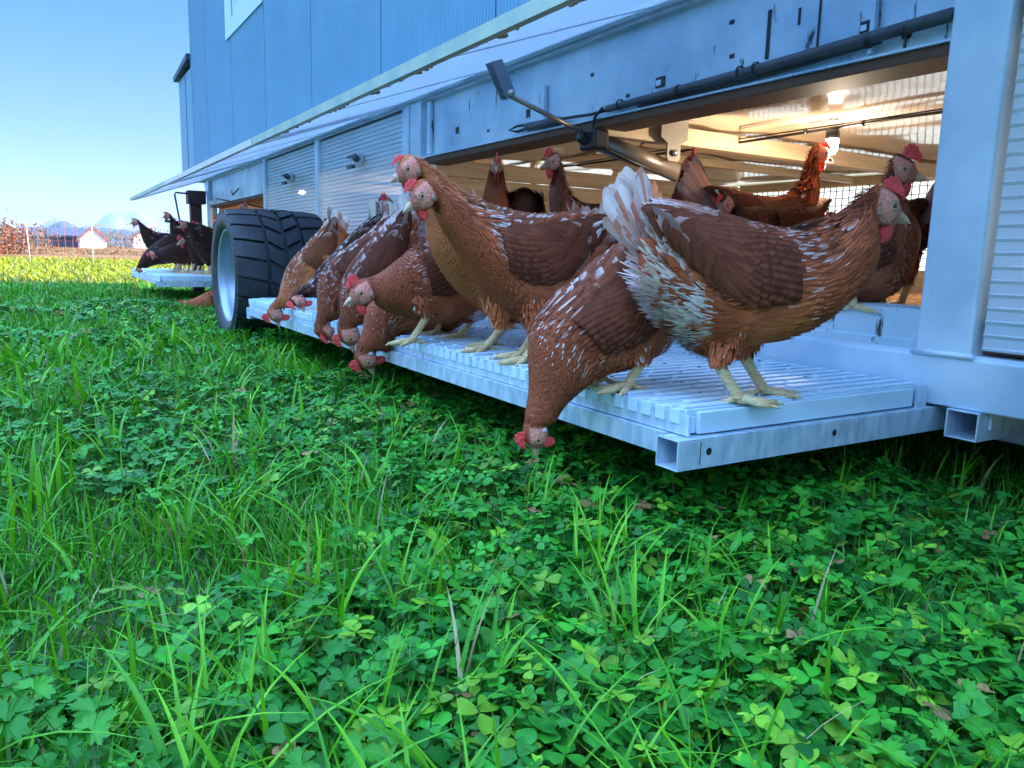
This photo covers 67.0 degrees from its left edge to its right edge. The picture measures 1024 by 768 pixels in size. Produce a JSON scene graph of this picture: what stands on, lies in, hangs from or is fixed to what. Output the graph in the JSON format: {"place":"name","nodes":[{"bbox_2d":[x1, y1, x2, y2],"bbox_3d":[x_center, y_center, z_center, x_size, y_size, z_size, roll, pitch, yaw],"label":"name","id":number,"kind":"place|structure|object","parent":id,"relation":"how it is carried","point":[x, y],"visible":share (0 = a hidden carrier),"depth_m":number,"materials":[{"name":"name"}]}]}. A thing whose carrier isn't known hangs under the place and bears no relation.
{"place":"outdoors","nodes":[
{"label":"outdoors","id":0,"kind":"place"},
{"bbox_2d":[49,221,135,245],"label":"wooded hill","id":1,"kind":"structure","parent":0,"point":[101,231],"depth_m":588.25,"materials":[{"name":"blue"}]},
{"bbox_2d":[14,210,189,242],"bbox_3d":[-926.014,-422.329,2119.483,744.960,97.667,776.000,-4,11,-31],"label":"mountains","id":2,"kind":"structure","parent":0,"point":[113,220],"depth_m":1966.69,"materials":[{"name":"white snow"}]},
{"bbox_2d":[0,253,206,286],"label":"sunlit grass","id":3,"kind":"structure","parent":0,"point":[96,268],"depth_m":13.33,"materials":[{"name":"yellow plant"}]},
{"bbox_2d":[0,276,410,386],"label":"meadow grass","id":4,"kind":"structure","parent":0,"point":[45,291],"depth_m":4.60,"materials":[{"name":"green plant"}]},
{"bbox_2d":[0,246,924,270],"bbox_3d":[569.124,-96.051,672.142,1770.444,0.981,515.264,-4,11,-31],"label":"heath","id":5,"kind":"object","parent":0,"point":[129,256],"visible":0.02,"depth_m":28.71,"materials":[{"name":"brown plant"}]},
{"bbox_2d":[0,0,934,266],"label":"sky","id":6,"kind":"structure","parent":0,"point":[90,105],"materials":[{"name":"blue"}]},
{"bbox_2d":[0,258,1023,767],"bbox_3d":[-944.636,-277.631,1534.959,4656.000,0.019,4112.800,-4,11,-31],"label":"ground","id":7,"kind":"structure","parent":0,"point":[200,556],"depth_m":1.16,"materials":[{"name":"green plant"}]},
{"bbox_2d":[0,209,40,253],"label":"heath bush","id":8,"kind":"object","parent":7,"relation":"on","point":[8,236],"visible":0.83,"depth_m":26.14,"materials":[{"name":"brown plant"}]},
{"bbox_2d":[0,221,44,243],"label":"heath bush","id":9,"kind":"object","parent":7,"relation":"on","point":[21,232],"visible":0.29,"depth_m":77.01,"materials":[{"name":"brown plant"}]},
{"bbox_2d":[0,218,63,253],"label":"heath bush","id":10,"kind":"object","parent":7,"relation":"on","point":[20,243],"visible":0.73,"depth_m":26.83,"materials":[{"name":"brown plant"}]},
{"bbox_2d":[21,227,47,245],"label":"barn","id":11,"kind":"structure","parent":7,"relation":"on","point":[37,232],"depth_m":107.57,"materials":[{"name":"blue"}]},
{"bbox_2d":[19,221,123,247],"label":"heath bush","id":12,"kind":"object","parent":7,"relation":"on","point":[44,243],"visible":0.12,"depth_m":86.26,"materials":[{"name":"brown plant"}]},
{"bbox_2d":[45,227,98,247],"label":"barn","id":13,"kind":"structure","parent":7,"relation":"on","point":[70,238],"depth_m":76.97,"materials":[{"name":"blue"}]},
{"bbox_2d":[20,245,143,255],"bbox_3d":[-16.181,-5.046,29.444,5.380,0.504,4.103,-4,11,-31],"label":"heath bush","id":14,"kind":"object","parent":7,"relation":"on","point":[101,252],"visible":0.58,"depth_m":29.23,"materials":[{"name":"brown plant"}]},
{"bbox_2d":[0,220,166,262],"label":"electric netting fence","id":15,"kind":"object","parent":7,"relation":"on","point":[72,257],"visible":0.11,"depth_m":20.04,"materials":[{"name":"orange"}]},
{"bbox_2d":[76,226,108,247],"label":"house","id":16,"kind":"structure","parent":7,"relation":"on","point":[83,241],"depth_m":74.08,"materials":[{"name":"white paint"}]},
{"bbox_2d":[72,222,169,248],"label":"heath bush","id":17,"kind":"object","parent":7,"relation":"on","point":[127,237],"visible":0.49,"depth_m":96.54,"materials":[{"name":"brown plant"}]},
{"bbox_2d":[128,227,148,247],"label":"house","id":18,"kind":"structure","parent":7,"relation":"on","point":[138,238],"depth_m":108.88,"materials":[{"name":"white paint"}]},
{"bbox_2d":[179,290,214,309],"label":"hen","id":19,"kind":"object","parent":7,"relation":"on","point":[206,298],"visible":0.22,"depth_m":5.71,"materials":[{"name":"brown"}]},
{"bbox_2d":[0,295,416,394],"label":"distant clover","id":20,"kind":"object","parent":7,"relation":"on","point":[83,314],"visible":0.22,"depth_m":3.75,"materials":[{"name":"green plant"}]},
{"bbox_2d":[0,364,1023,767],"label":"clover","id":21,"kind":"object","parent":7,"relation":"on","point":[542,726],"visible":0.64,"depth_m":0.89,"materials":[{"name":"green plant"}]},
{"bbox_2d":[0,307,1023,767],"bbox_3d":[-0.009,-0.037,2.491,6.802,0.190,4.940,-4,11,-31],"label":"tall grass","id":22,"kind":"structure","parent":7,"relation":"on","point":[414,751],"depth_m":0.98,"materials":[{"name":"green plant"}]},
{"bbox_2d":[0,324,1023,767],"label":"buttercup leaves","id":23,"kind":"object","parent":7,"relation":"on","point":[14,714],"visible":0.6,"depth_m":0.87,"materials":[{"name":"green plant"}]},
{"bbox_2d":[130,0,1023,471],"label":"mobile chicken coop","id":24,"kind":"structure","parent":7,"relation":"on","point":[298,118],"depth_m":2.07,"materials":[{"name":"blue"}]},
{"bbox_2d":[130,218,182,269],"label":"hen","id":25,"kind":"object","parent":24,"relation":"on","point":[150,237],"visible":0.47,"depth_m":7.30,"materials":[{"name":"brown"}]},
{"bbox_2d":[135,235,188,273],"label":"hen","id":26,"kind":"object","parent":24,"relation":"on","point":[145,261],"visible":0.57,"depth_m":6.69,"materials":[{"name":"brown"}]},
{"bbox_2d":[147,242,192,272],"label":"hen","id":27,"kind":"object","parent":24,"relation":"on","point":[173,253],"visible":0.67,"depth_m":6.51,"materials":[{"name":"brown"}]},
{"bbox_2d":[162,212,194,271],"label":"hen","id":28,"kind":"object","parent":24,"relation":"on","point":[174,226],"visible":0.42,"depth_m":6.95,"materials":[{"name":"brown"}]},
{"bbox_2d":[177,236,204,273],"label":"hen","id":29,"kind":"object","parent":24,"relation":"on","point":[194,256],"visible":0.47,"depth_m":6.38,"materials":[{"name":"brown"}]},
{"bbox_2d":[178,220,212,274],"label":"hen","id":30,"kind":"object","parent":24,"relation":"on","point":[200,237],"visible":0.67,"depth_m":6.24,"materials":[{"name":"brown"}]},
{"bbox_2d":[240,200,247,208],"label":"hen","id":31,"kind":"object","parent":24,"relation":"attached to","point":[243,205],"visible":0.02,"depth_m":5.27,"materials":[{"name":"brown"}]},
{"bbox_2d":[261,207,349,327],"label":"hen","id":32,"kind":"object","parent":24,"relation":"on","point":[318,249],"visible":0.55,"depth_m":2.84,"materials":[{"name":"brown"}]},
{"bbox_2d":[286,197,382,312],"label":"hen","id":33,"kind":"object","parent":24,"relation":"on","point":[308,289],"visible":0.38,"depth_m":2.60,"materials":[{"name":"brown"}]},
{"bbox_2d":[313,201,396,344],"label":"hen","id":34,"kind":"object","parent":24,"relation":"on","point":[330,282],"visible":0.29,"depth_m":2.35,"materials":[{"name":"brown"}]},
{"bbox_2d":[331,195,423,352],"bbox_3d":[-0.386,-0.316,2.231,0.283,0.455,0.150,-4,11,-31],"label":"hen","id":35,"kind":"object","parent":24,"relation":"on","point":[397,234],"visible":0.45,"depth_m":2.18,"materials":[{"name":"brown"}]},
{"bbox_2d":[378,192,424,238],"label":"hen","id":36,"kind":"object","parent":24,"relation":"on","point":[383,197],"visible":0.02,"depth_m":3.13,"materials":[{"name":"brown"}]},
{"bbox_2d":[348,300,463,375],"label":"hen","id":37,"kind":"object","parent":24,"relation":"on","point":[381,329],"visible":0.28,"depth_m":2.03,"materials":[{"name":"brown"}]},
{"bbox_2d":[343,238,486,345],"bbox_3d":[-0.203,-0.244,1.924,0.453,0.281,0.188,-4,11,-31],"label":"hen","id":38,"kind":"object","parent":24,"relation":"on","point":[412,283],"visible":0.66,"depth_m":1.85,"materials":[{"name":"brown"}]},
{"bbox_2d":[425,232,521,330],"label":"hen","id":39,"kind":"object","parent":24,"relation":"on","point":[514,326],"depth_m":2.31,"materials":[{"name":"brown"}]},
{"bbox_2d":[389,154,598,352],"bbox_3d":[-0.025,-0.295,1.803,0.558,0.429,0.188,-4,11,-31],"label":"hen","id":40,"kind":"object","parent":24,"relation":"on","point":[457,275],"visible":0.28,"depth_m":1.71,"materials":[{"name":"brown"}]},
{"bbox_2d":[482,152,509,207],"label":"hen","id":41,"kind":"object","parent":24,"relation":"on","point":[495,191],"visible":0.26,"depth_m":2.70,"materials":[{"name":"brown"}]},
{"bbox_2d":[403,178,614,366],"bbox_3d":[0.020,-0.229,1.603,0.533,0.366,0.188,-4,11,-31],"label":"hen","id":42,"kind":"object","parent":24,"relation":"on","point":[525,267],"visible":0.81,"depth_m":1.52,"materials":[{"name":"brown"}]},
{"bbox_2d":[507,187,545,212],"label":"hen","id":43,"kind":"object","parent":24,"relation":"on","point":[524,199],"visible":0.17,"depth_m":2.77,"materials":[{"name":"brown"}]},
{"bbox_2d":[513,239,674,458],"bbox_3d":[0.145,-0.086,1.290,0.325,0.408,0.175,-4,11,-31],"label":"hen","id":44,"kind":"object","parent":24,"relation":"on","point":[592,325],"visible":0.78,"depth_m":1.23,"materials":[{"name":"brown"}]},
{"bbox_2d":[539,146,661,249],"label":"hen","id":45,"kind":"object","parent":24,"relation":"on","point":[562,198],"visible":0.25,"depth_m":2.28,"materials":[{"name":"brown"}]},
{"bbox_2d":[602,166,910,408],"bbox_3d":[0.376,-0.150,1.207,0.502,0.358,0.186,0,9,-6],"label":"hen","id":46,"kind":"object","parent":24,"relation":"on","point":[723,289],"visible":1,"depth_m":1.15,"materials":[{"name":"brown"}]},
{"bbox_2d":[825,128,840,154],"bbox_3d":[0.940,-0.711,2.271,0.040,0.074,0.040,-4,11,-31],"label":"hanging lamp","id":47,"kind":"object","parent":24,"relation":"hanging from","point":[832,136],"visible":0.89,"depth_m":2.26,"materials":[{"name":"white plastic"}]},
{"bbox_2d":[786,143,927,312],"bbox_3d":[0.710,-0.323,1.608,0.283,0.337,0.159,7,11,30],"label":"hen","id":48,"kind":"object","parent":24,"relation":"on","point":[899,248],"visible":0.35,"depth_m":1.53,"materials":[{"name":"brown"}]},
{"bbox_2d":[870,287,922,305],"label":"floor litter","id":49,"kind":"object","parent":24,"relation":"in","point":[914,297],"depth_m":2.29,"materials":[{"name":"wood"}]},
{"bbox_2d":[469,189,477,196],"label":"hen","id":50,"kind":"object","parent":49,"relation":"on","point":[474,194],"depth_m":3.05,"materials":[{"name":"brown"}]},
{"bbox_2d":[671,147,695,200],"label":"hen","id":51,"kind":"object","parent":49,"relation":"on","point":[677,195],"visible":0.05,"depth_m":2.30,"materials":[{"name":"brown"}]},
{"bbox_2d":[677,140,833,208],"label":"hen","id":52,"kind":"object","parent":49,"relation":"on","point":[694,186],"visible":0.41,"depth_m":2.21,"materials":[{"name":"brown"}]},
{"bbox_2d":[716,193,831,227],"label":"hen","id":53,"kind":"object","parent":49,"relation":"on","point":[784,213],"visible":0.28,"depth_m":2.15,"materials":[{"name":"brown"}]},
{"bbox_2d":[825,182,934,303],"bbox_3d":[0.838,-0.326,1.760,0.139,0.301,0.404,-1,10,-16],"label":"hen","id":54,"kind":"object","parent":49,"relation":"on","point":[923,215],"visible":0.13,"depth_m":1.66,"materials":[{"name":"brown"}]}
]}

